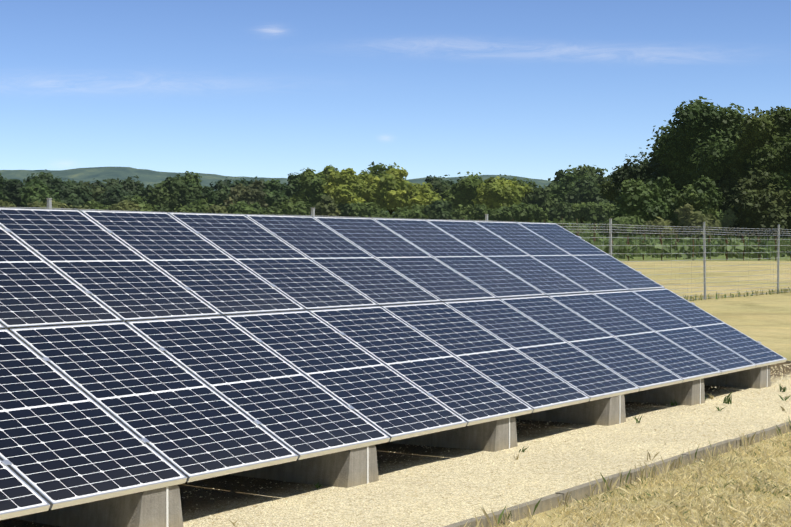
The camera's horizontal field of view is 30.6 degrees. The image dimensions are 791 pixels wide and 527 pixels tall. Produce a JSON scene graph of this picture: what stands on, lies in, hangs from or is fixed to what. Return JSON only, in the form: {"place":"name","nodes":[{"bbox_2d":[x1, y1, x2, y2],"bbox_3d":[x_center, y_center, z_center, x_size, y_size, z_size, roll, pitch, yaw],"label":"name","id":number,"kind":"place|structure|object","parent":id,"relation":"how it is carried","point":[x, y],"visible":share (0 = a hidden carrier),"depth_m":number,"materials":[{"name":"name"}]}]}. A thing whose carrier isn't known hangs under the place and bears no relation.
{"place":"outdoors","nodes":[
{"label":"outdoors","id":0,"kind":"place"},
{"bbox_2d":[0,167,551,212],"bbox_3d":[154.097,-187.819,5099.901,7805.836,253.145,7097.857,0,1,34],"label":"distant hills","id":1,"kind":"structure","parent":0,"point":[145,176],"depth_m":4512.60,"materials":[{"name":"green plant"}]},
{"bbox_2d":[0,0,790,180],"label":"sky","id":2,"kind":"structure","parent":0,"point":[533,89],"materials":[{"name":"blue"}]},
{"bbox_2d":[229,287,790,526],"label":"lawn grass","id":3,"kind":"structure","parent":0,"point":[773,515],"depth_m":9.32,"materials":[{"name":"yellow plant"}]},
{"bbox_2d":[499,254,790,526],"bbox_3d":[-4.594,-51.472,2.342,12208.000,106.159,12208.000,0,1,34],"label":"terrain","id":4,"kind":"structure","parent":0,"point":[764,319],"depth_m":38.95,"materials":[{"name":"beige plant"}]},
{"bbox_2d":[0,173,6,185],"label":"tree","id":5,"kind":"object","parent":4,"relation":"on","point":[2,180],"visible":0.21,"depth_m":303.12,"materials":[{"name":"green plant"}]},
{"bbox_2d":[0,191,9,201],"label":"tree","id":6,"kind":"object","parent":4,"relation":"on","point":[3,197],"visible":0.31,"depth_m":262.10,"materials":[{"name":"green plant"}]},
{"bbox_2d":[0,200,15,206],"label":"shrub","id":7,"kind":"object","parent":4,"relation":"on","point":[4,203],"visible":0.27,"depth_m":244.90,"materials":[{"name":"green plant"}]},
{"bbox_2d":[0,179,25,208],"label":"tree","id":8,"kind":"object","parent":4,"relation":"on","point":[9,189],"visible":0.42,"depth_m":263.85,"materials":[{"name":"green plant"}]},
{"bbox_2d":[18,176,63,208],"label":"tree","id":9,"kind":"object","parent":4,"relation":"on","point":[33,190],"visible":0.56,"depth_m":258.70,"materials":[{"name":"green plant"}]},
{"bbox_2d":[24,169,64,187],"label":"tree","id":10,"kind":"object","parent":4,"relation":"on","point":[46,177],"depth_m":298.17,"materials":[{"name":"green plant"}]},
{"bbox_2d":[27,199,65,209],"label":"shrub","id":11,"kind":"object","parent":4,"relation":"on","point":[36,204],"visible":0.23,"depth_m":248.37,"materials":[{"name":"green plant"}]},
{"bbox_2d":[47,177,92,209],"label":"tree","id":12,"kind":"object","parent":4,"relation":"on","point":[72,193],"visible":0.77,"depth_m":264.89,"materials":[{"name":"green plant"}]},
{"bbox_2d":[67,205,90,210],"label":"shrub","id":13,"kind":"object","parent":4,"relation":"on","point":[76,207],"visible":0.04,"depth_m":244.59,"materials":[{"name":"green plant"}]},
{"bbox_2d":[82,181,107,201],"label":"tree","id":14,"kind":"object","parent":4,"relation":"on","point":[96,191],"visible":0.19,"depth_m":269.17,"materials":[{"name":"green plant"}]},
{"bbox_2d":[85,199,110,210],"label":"shrub","id":15,"kind":"object","parent":4,"relation":"on","point":[96,205],"visible":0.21,"depth_m":251.50,"materials":[{"name":"green plant"}]},
{"bbox_2d":[94,184,134,206],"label":"tree","id":16,"kind":"object","parent":4,"relation":"on","point":[111,195],"visible":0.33,"depth_m":265.24,"materials":[{"name":"green plant"}]},
{"bbox_2d":[92,175,144,194],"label":"tree","id":17,"kind":"object","parent":4,"relation":"on","point":[128,184],"visible":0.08,"depth_m":305.40,"materials":[{"name":"green plant"}]},
{"bbox_2d":[105,200,140,210],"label":"shrub","id":18,"kind":"object","parent":4,"relation":"on","point":[124,205],"visible":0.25,"depth_m":249.45,"materials":[{"name":"green plant"}]},
{"bbox_2d":[119,184,154,201],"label":"tree","id":19,"kind":"object","parent":4,"relation":"on","point":[142,193],"visible":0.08,"depth_m":262.50,"materials":[{"name":"green plant"}]},
{"bbox_2d":[130,196,156,211],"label":"shrub","id":20,"kind":"object","parent":4,"relation":"on","point":[143,205],"visible":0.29,"depth_m":253.47,"materials":[{"name":"green plant"}]},
{"bbox_2d":[145,201,172,211],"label":"shrub","id":21,"kind":"object","parent":4,"relation":"on","point":[161,207],"visible":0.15,"depth_m":253.19,"materials":[{"name":"green plant"}]},
{"bbox_2d":[142,174,198,211],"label":"tree","id":22,"kind":"object","parent":4,"relation":"on","point":[173,192],"visible":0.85,"depth_m":255.01,"materials":[{"name":"green plant"}]},
{"bbox_2d":[159,171,204,211],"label":"tree","id":23,"kind":"object","parent":4,"relation":"on","point":[191,178],"visible":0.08,"depth_m":303.05,"materials":[{"name":"green plant"}]},
{"bbox_2d":[174,204,195,212],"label":"shrub","id":24,"kind":"object","parent":4,"relation":"on","point":[183,209],"visible":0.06,"depth_m":250.07,"materials":[{"name":"green plant"}]},
{"bbox_2d":[187,198,212,212],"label":"shrub","id":25,"kind":"object","parent":4,"relation":"on","point":[202,206],"visible":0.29,"depth_m":249.55,"materials":[{"name":"green plant"}]},
{"bbox_2d":[185,182,218,204],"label":"tree","id":26,"kind":"object","parent":4,"relation":"on","point":[205,192],"visible":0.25,"depth_m":259.21,"materials":[{"name":"green plant"}]},
{"bbox_2d":[205,203,228,213],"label":"shrub","id":27,"kind":"object","parent":4,"relation":"on","point":[213,208],"visible":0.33,"depth_m":247.24,"materials":[{"name":"green plant"}]},
{"bbox_2d":[210,184,231,208],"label":"tree","id":28,"kind":"object","parent":4,"relation":"on","point":[222,192],"visible":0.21,"depth_m":264.32,"materials":[{"name":"green plant"}]},
{"bbox_2d":[210,176,263,191],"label":"tree","id":29,"kind":"object","parent":4,"relation":"on","point":[229,184],"visible":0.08,"depth_m":302.45,"materials":[{"name":"green plant"}]},
{"bbox_2d":[227,200,263,214],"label":"shrub","id":30,"kind":"object","parent":4,"relation":"on","point":[246,208],"visible":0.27,"depth_m":245.32,"materials":[{"name":"green plant"}]},
{"bbox_2d":[223,179,268,211],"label":"tree","id":31,"kind":"object","parent":4,"relation":"on","point":[250,194],"visible":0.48,"depth_m":260.45,"materials":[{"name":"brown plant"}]},
{"bbox_2d":[263,178,286,209],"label":"tree","id":32,"kind":"object","parent":4,"relation":"on","point":[274,189],"visible":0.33,"depth_m":265.29,"materials":[{"name":"green plant"}]},
{"bbox_2d":[262,195,298,215],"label":"shrub","id":33,"kind":"object","parent":4,"relation":"on","point":[282,205],"visible":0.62,"depth_m":245.40,"materials":[{"name":"green plant"}]},
{"bbox_2d":[280,170,314,201],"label":"tree","id":34,"kind":"object","parent":4,"relation":"on","point":[293,186],"visible":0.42,"depth_m":270.17,"materials":[{"name":"green plant"}]},
{"bbox_2d":[293,201,312,214],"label":"shrub","id":35,"kind":"object","parent":4,"relation":"on","point":[304,207],"visible":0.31,"depth_m":250.77,"materials":[{"name":"green plant"}]},
{"bbox_2d":[290,165,337,207],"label":"tree","id":36,"kind":"object","parent":4,"relation":"on","point":[311,184],"visible":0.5,"depth_m":264.86,"materials":[{"name":"green plant"}]},
{"bbox_2d":[309,195,340,216],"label":"shrub","id":37,"kind":"object","parent":4,"relation":"on","point":[326,206],"visible":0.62,"depth_m":247.75,"materials":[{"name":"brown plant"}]},
{"bbox_2d":[322,168,367,207],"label":"tree","id":38,"kind":"object","parent":4,"relation":"on","point":[344,186],"visible":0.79,"depth_m":253.07,"materials":[{"name":"green plant"}]},
{"bbox_2d":[337,203,357,217],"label":"shrub","id":39,"kind":"object","parent":4,"relation":"on","point":[343,209],"visible":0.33,"depth_m":249.87,"materials":[{"name":"green plant"}]},
{"bbox_2d":[345,201,379,217],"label":"shrub","id":40,"kind":"object","parent":4,"relation":"on","point":[362,210],"visible":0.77,"depth_m":248.80,"materials":[{"name":"green plant"}]},
{"bbox_2d":[357,174,373,205],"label":"tree","id":41,"kind":"object","parent":4,"relation":"on","point":[365,180],"visible":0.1,"depth_m":259.99,"materials":[{"name":"green plant"}]},
{"bbox_2d":[365,207,390,218],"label":"shrub","id":42,"kind":"object","parent":4,"relation":"on","point":[379,213],"visible":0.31,"depth_m":247.44,"materials":[{"name":"green plant"}]},
{"bbox_2d":[356,161,410,211],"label":"tree","id":43,"kind":"object","parent":4,"relation":"on","point":[377,170],"visible":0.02,"depth_m":304.50,"materials":[{"name":"green plant"}]},
{"bbox_2d":[363,167,418,214],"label":"tree","id":44,"kind":"object","parent":4,"relation":"on","point":[392,189],"visible":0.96,"depth_m":254.75,"materials":[{"name":"green plant"}]},
{"bbox_2d":[0,362,790,526],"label":"gravel bed","id":45,"kind":"object","parent":4,"relation":"on","point":[402,510],"visible":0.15,"depth_m":10.02,"materials":[{"name":"beige gravel"}]},
{"bbox_2d":[13,365,770,526],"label":"solar panel supports","id":46,"kind":"object","parent":45,"relation":"on","point":[346,469],"visible":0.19,"depth_m":9.77,"materials":[{"name":"grey concrete"}]},
{"bbox_2d":[166,365,767,526],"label":"sleeper straps","id":47,"kind":"object","parent":45,"relation":"on","point":[167,524],"visible":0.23,"depth_m":9.63,"materials":[{"name":"white"}]},
{"bbox_2d":[0,206,790,300],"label":"fence wires","id":48,"kind":"object","parent":4,"relation":"on","point":[671,253],"visible":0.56,"depth_m":42.29,"materials":[{"name":"grey metal"}]},
{"bbox_2d":[385,206,423,219],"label":"shrub","id":49,"kind":"object","parent":4,"relation":"on","point":[406,213],"visible":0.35,"depth_m":245.36,"materials":[{"name":"green plant"}]},
{"bbox_2d":[46,198,779,299],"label":"fence posts","id":50,"kind":"object","parent":4,"relation":"on","point":[49,203],"visible":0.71,"depth_m":43.86,"materials":[{"name":"grey metal"}]},
{"bbox_2d":[389,182,445,211],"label":"tree","id":51,"kind":"object","parent":4,"relation":"on","point":[426,195],"visible":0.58,"depth_m":259.47,"materials":[{"name":"green plant"}]},
{"bbox_2d":[411,204,432,219],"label":"shrub","id":52,"kind":"object","parent":4,"relation":"on","point":[418,207],"visible":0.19,"depth_m":251.77,"materials":[{"name":"green plant"}]},
{"bbox_2d":[421,200,456,219],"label":"shrub","id":53,"kind":"object","parent":4,"relation":"on","point":[437,209],"visible":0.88,"depth_m":250.78,"materials":[{"name":"green plant"}]},
{"bbox_2d":[428,180,452,202],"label":"tree","id":54,"kind":"object","parent":4,"relation":"on","point":[438,187],"visible":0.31,"depth_m":268.64,"materials":[{"name":"green plant"}]},
{"bbox_2d":[425,174,459,186],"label":"tree","id":55,"kind":"object","parent":4,"relation":"on","point":[440,180],"visible":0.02,"depth_m":309.72,"materials":[{"name":"green plant"}]},
{"bbox_2d":[450,204,474,220],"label":"shrub","id":56,"kind":"object","parent":4,"relation":"on","point":[467,212],"visible":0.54,"depth_m":250.89,"materials":[{"name":"green plant"}]},
{"bbox_2d":[441,171,484,209],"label":"tree","id":57,"kind":"object","parent":4,"relation":"on","point":[464,192],"visible":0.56,"depth_m":265.21,"materials":[{"name":"green plant"}]},
{"bbox_2d":[473,203,492,220],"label":"shrub","id":58,"kind":"object","parent":4,"relation":"on","point":[480,211],"visible":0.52,"depth_m":252.85,"materials":[{"name":"green plant"}]},
{"bbox_2d":[472,176,532,210],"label":"tree","id":59,"kind":"object","parent":4,"relation":"on","point":[493,192],"visible":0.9,"depth_m":259.50,"materials":[{"name":"green plant"}]},
{"bbox_2d":[489,206,516,221],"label":"shrub","id":60,"kind":"object","parent":4,"relation":"on","point":[504,214],"visible":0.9,"depth_m":244.78,"materials":[{"name":"green plant"}]},
{"bbox_2d":[500,174,537,207],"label":"tree","id":61,"kind":"object","parent":4,"relation":"on","point":[530,184],"depth_m":302.59,"materials":[{"name":"green plant"}]},
{"bbox_2d":[508,202,539,222],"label":"shrub","id":62,"kind":"object","parent":4,"relation":"on","point":[523,212],"visible":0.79,"depth_m":246.34,"materials":[{"name":"green plant"}]},
{"bbox_2d":[526,204,548,222],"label":"shrub","id":63,"kind":"object","parent":4,"relation":"on","point":[540,215],"visible":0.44,"depth_m":250.64,"materials":[{"name":"green plant"}]},
{"bbox_2d":[519,185,557,216],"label":"tree","id":64,"kind":"object","parent":4,"relation":"on","point":[539,196],"visible":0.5,"depth_m":265.05,"materials":[{"name":"green plant"}]},
{"bbox_2d":[547,201,577,222],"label":"shrub","id":65,"kind":"object","parent":4,"relation":"on","point":[560,210],"visible":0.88,"depth_m":253.92,"materials":[{"name":"green plant"}]},
{"bbox_2d":[547,172,589,209],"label":"tree","id":66,"kind":"object","parent":4,"relation":"on","point":[561,189],"visible":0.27,"depth_m":267.53,"materials":[{"name":"green plant"}]},
{"bbox_2d":[545,164,607,188],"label":"tree","id":67,"kind":"object","parent":4,"relation":"on","point":[584,169],"visible":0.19,"depth_m":302.23,"materials":[{"name":"green plant"}]},
{"bbox_2d":[571,202,598,222],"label":"shrub","id":68,"kind":"object","parent":4,"relation":"on","point":[582,210],"visible":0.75,"depth_m":249.67,"materials":[{"name":"green plant"}]},
{"bbox_2d":[386,212,790,259],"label":"vineyard canopy","id":69,"kind":"object","parent":4,"relation":"on","point":[652,246],"visible":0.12,"depth_m":160.15,"materials":[{"name":"green plant"}]},
{"bbox_2d":[564,174,614,208],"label":"tree","id":70,"kind":"object","parent":4,"relation":"on","point":[585,191],"visible":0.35,"depth_m":259.15,"materials":[{"name":"green plant"}]},
{"bbox_2d":[585,202,615,222],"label":"shrub","id":71,"kind":"object","parent":4,"relation":"on","point":[599,213],"visible":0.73,"depth_m":248.49,"materials":[{"name":"green plant"}]},
{"bbox_2d":[444,361,790,526],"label":"kerb edging","id":72,"kind":"object","parent":4,"relation":"on","point":[547,503],"visible":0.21,"depth_m":9.55,"materials":[{"name":"concrete"}]},
{"bbox_2d":[447,218,790,260],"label":"vineyard stakes","id":73,"kind":"object","parent":4,"relation":"on","point":[677,240],"visible":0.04,"depth_m":168.20,"materials":[{"name":"brown wood"}]},
{"bbox_2d":[597,163,645,207],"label":"tree","id":74,"kind":"object","parent":4,"relation":"on","point":[608,192],"visible":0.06,"depth_m":240.18,"materials":[{"name":"green plant"}]},
{"bbox_2d":[599,214,645,237],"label":"shrub","id":75,"kind":"object","parent":4,"relation":"on","point":[623,221],"visible":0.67,"depth_m":197.03,"materials":[{"name":"green plant"}]},
{"bbox_2d":[610,175,678,233],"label":"tree","id":76,"kind":"object","parent":4,"relation":"on","point":[650,199],"visible":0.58,"depth_m":210.07,"materials":[{"name":"green plant"}]},
{"bbox_2d":[609,126,685,193],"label":"tree","id":77,"kind":"object","parent":4,"relation":"on","point":[651,169],"visible":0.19,"depth_m":223.89,"materials":[{"name":"green plant"}]},
{"bbox_2d":[638,217,676,237],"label":"shrub","id":78,"kind":"object","parent":4,"relation":"on","point":[652,226],"visible":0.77,"depth_m":203.09,"materials":[{"name":"green plant"}]},
{"bbox_2d":[665,175,725,232],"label":"tree","id":79,"kind":"object","parent":4,"relation":"on","point":[698,195],"visible":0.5,"depth_m":201.62,"materials":[{"name":"green plant"}]},
{"bbox_2d":[674,203,720,239],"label":"shrub","id":80,"kind":"object","parent":4,"relation":"on","point":[692,220],"visible":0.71,"depth_m":195.65,"materials":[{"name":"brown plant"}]},
{"bbox_2d":[647,96,750,190],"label":"tree","id":81,"kind":"object","parent":4,"relation":"on","point":[697,141],"visible":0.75,"depth_m":209.41,"materials":[{"name":"green plant"}]},
{"bbox_2d":[711,208,737,236],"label":"shrub","id":82,"kind":"object","parent":4,"relation":"on","point":[726,220],"visible":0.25,"depth_m":200.99,"materials":[{"name":"green plant"}]},
{"bbox_2d":[711,169,760,237],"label":"tree","id":83,"kind":"object","parent":4,"relation":"on","point":[729,191],"visible":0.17,"depth_m":202.47,"materials":[{"name":"green plant"}]},
{"bbox_2d":[722,106,790,192],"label":"tree","id":84,"kind":"object","parent":4,"relation":"on","point":[762,142],"visible":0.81,"depth_m":200.03,"materials":[{"name":"green plant"}]},
{"bbox_2d":[728,167,790,236],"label":"tree","id":85,"kind":"object","parent":4,"relation":"on","point":[761,209],"visible":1,"depth_m":194.82,"materials":[{"name":"green plant"}]},
{"bbox_2d":[759,227,790,239],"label":"shrub","id":86,"kind":"object","parent":4,"relation":"on","point":[772,234],"visible":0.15,"depth_m":195.05,"materials":[{"name":"green plant"}]},
{"bbox_2d":[780,172,790,206],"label":"tree","id":87,"kind":"object","parent":4,"relation":"on","point":[785,174],"visible":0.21,"depth_m":195.93,"materials":[{"name":"green plant"}]},
{"bbox_2d":[785,138,790,189],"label":"tree","id":88,"kind":"object","parent":4,"relation":"on","point":[789,141],"visible":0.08,"depth_m":196.34,"materials":[{"name":"green plant"}]},
{"bbox_3d":[-2.983,0.494,8.269,2.735,1.521,22.240,0,1,34],"label":"array substructure","id":89,"kind":"object","parent":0,"visible":0},
{"bbox_2d":[0,208,786,519],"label":"panel frames","id":90,"kind":"structure","parent":89,"relation":"on","point":[50,504],"depth_m":10.68,"materials":[{"name":"silver metal"}]},
{"bbox_2d":[0,209,784,512],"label":"solar panel gridlines","id":91,"kind":"object","parent":90,"relation":"in","point":[125,429],"visible":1,"depth_m":10.95,"materials":[{"name":"silver metal"}]},
{"bbox_2d":[0,209,782,510],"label":"solar panels","id":92,"kind":"object","parent":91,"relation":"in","point":[12,272],"visible":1,"depth_m":10.99,"materials":[{"name":"blue glass"}]}
]}

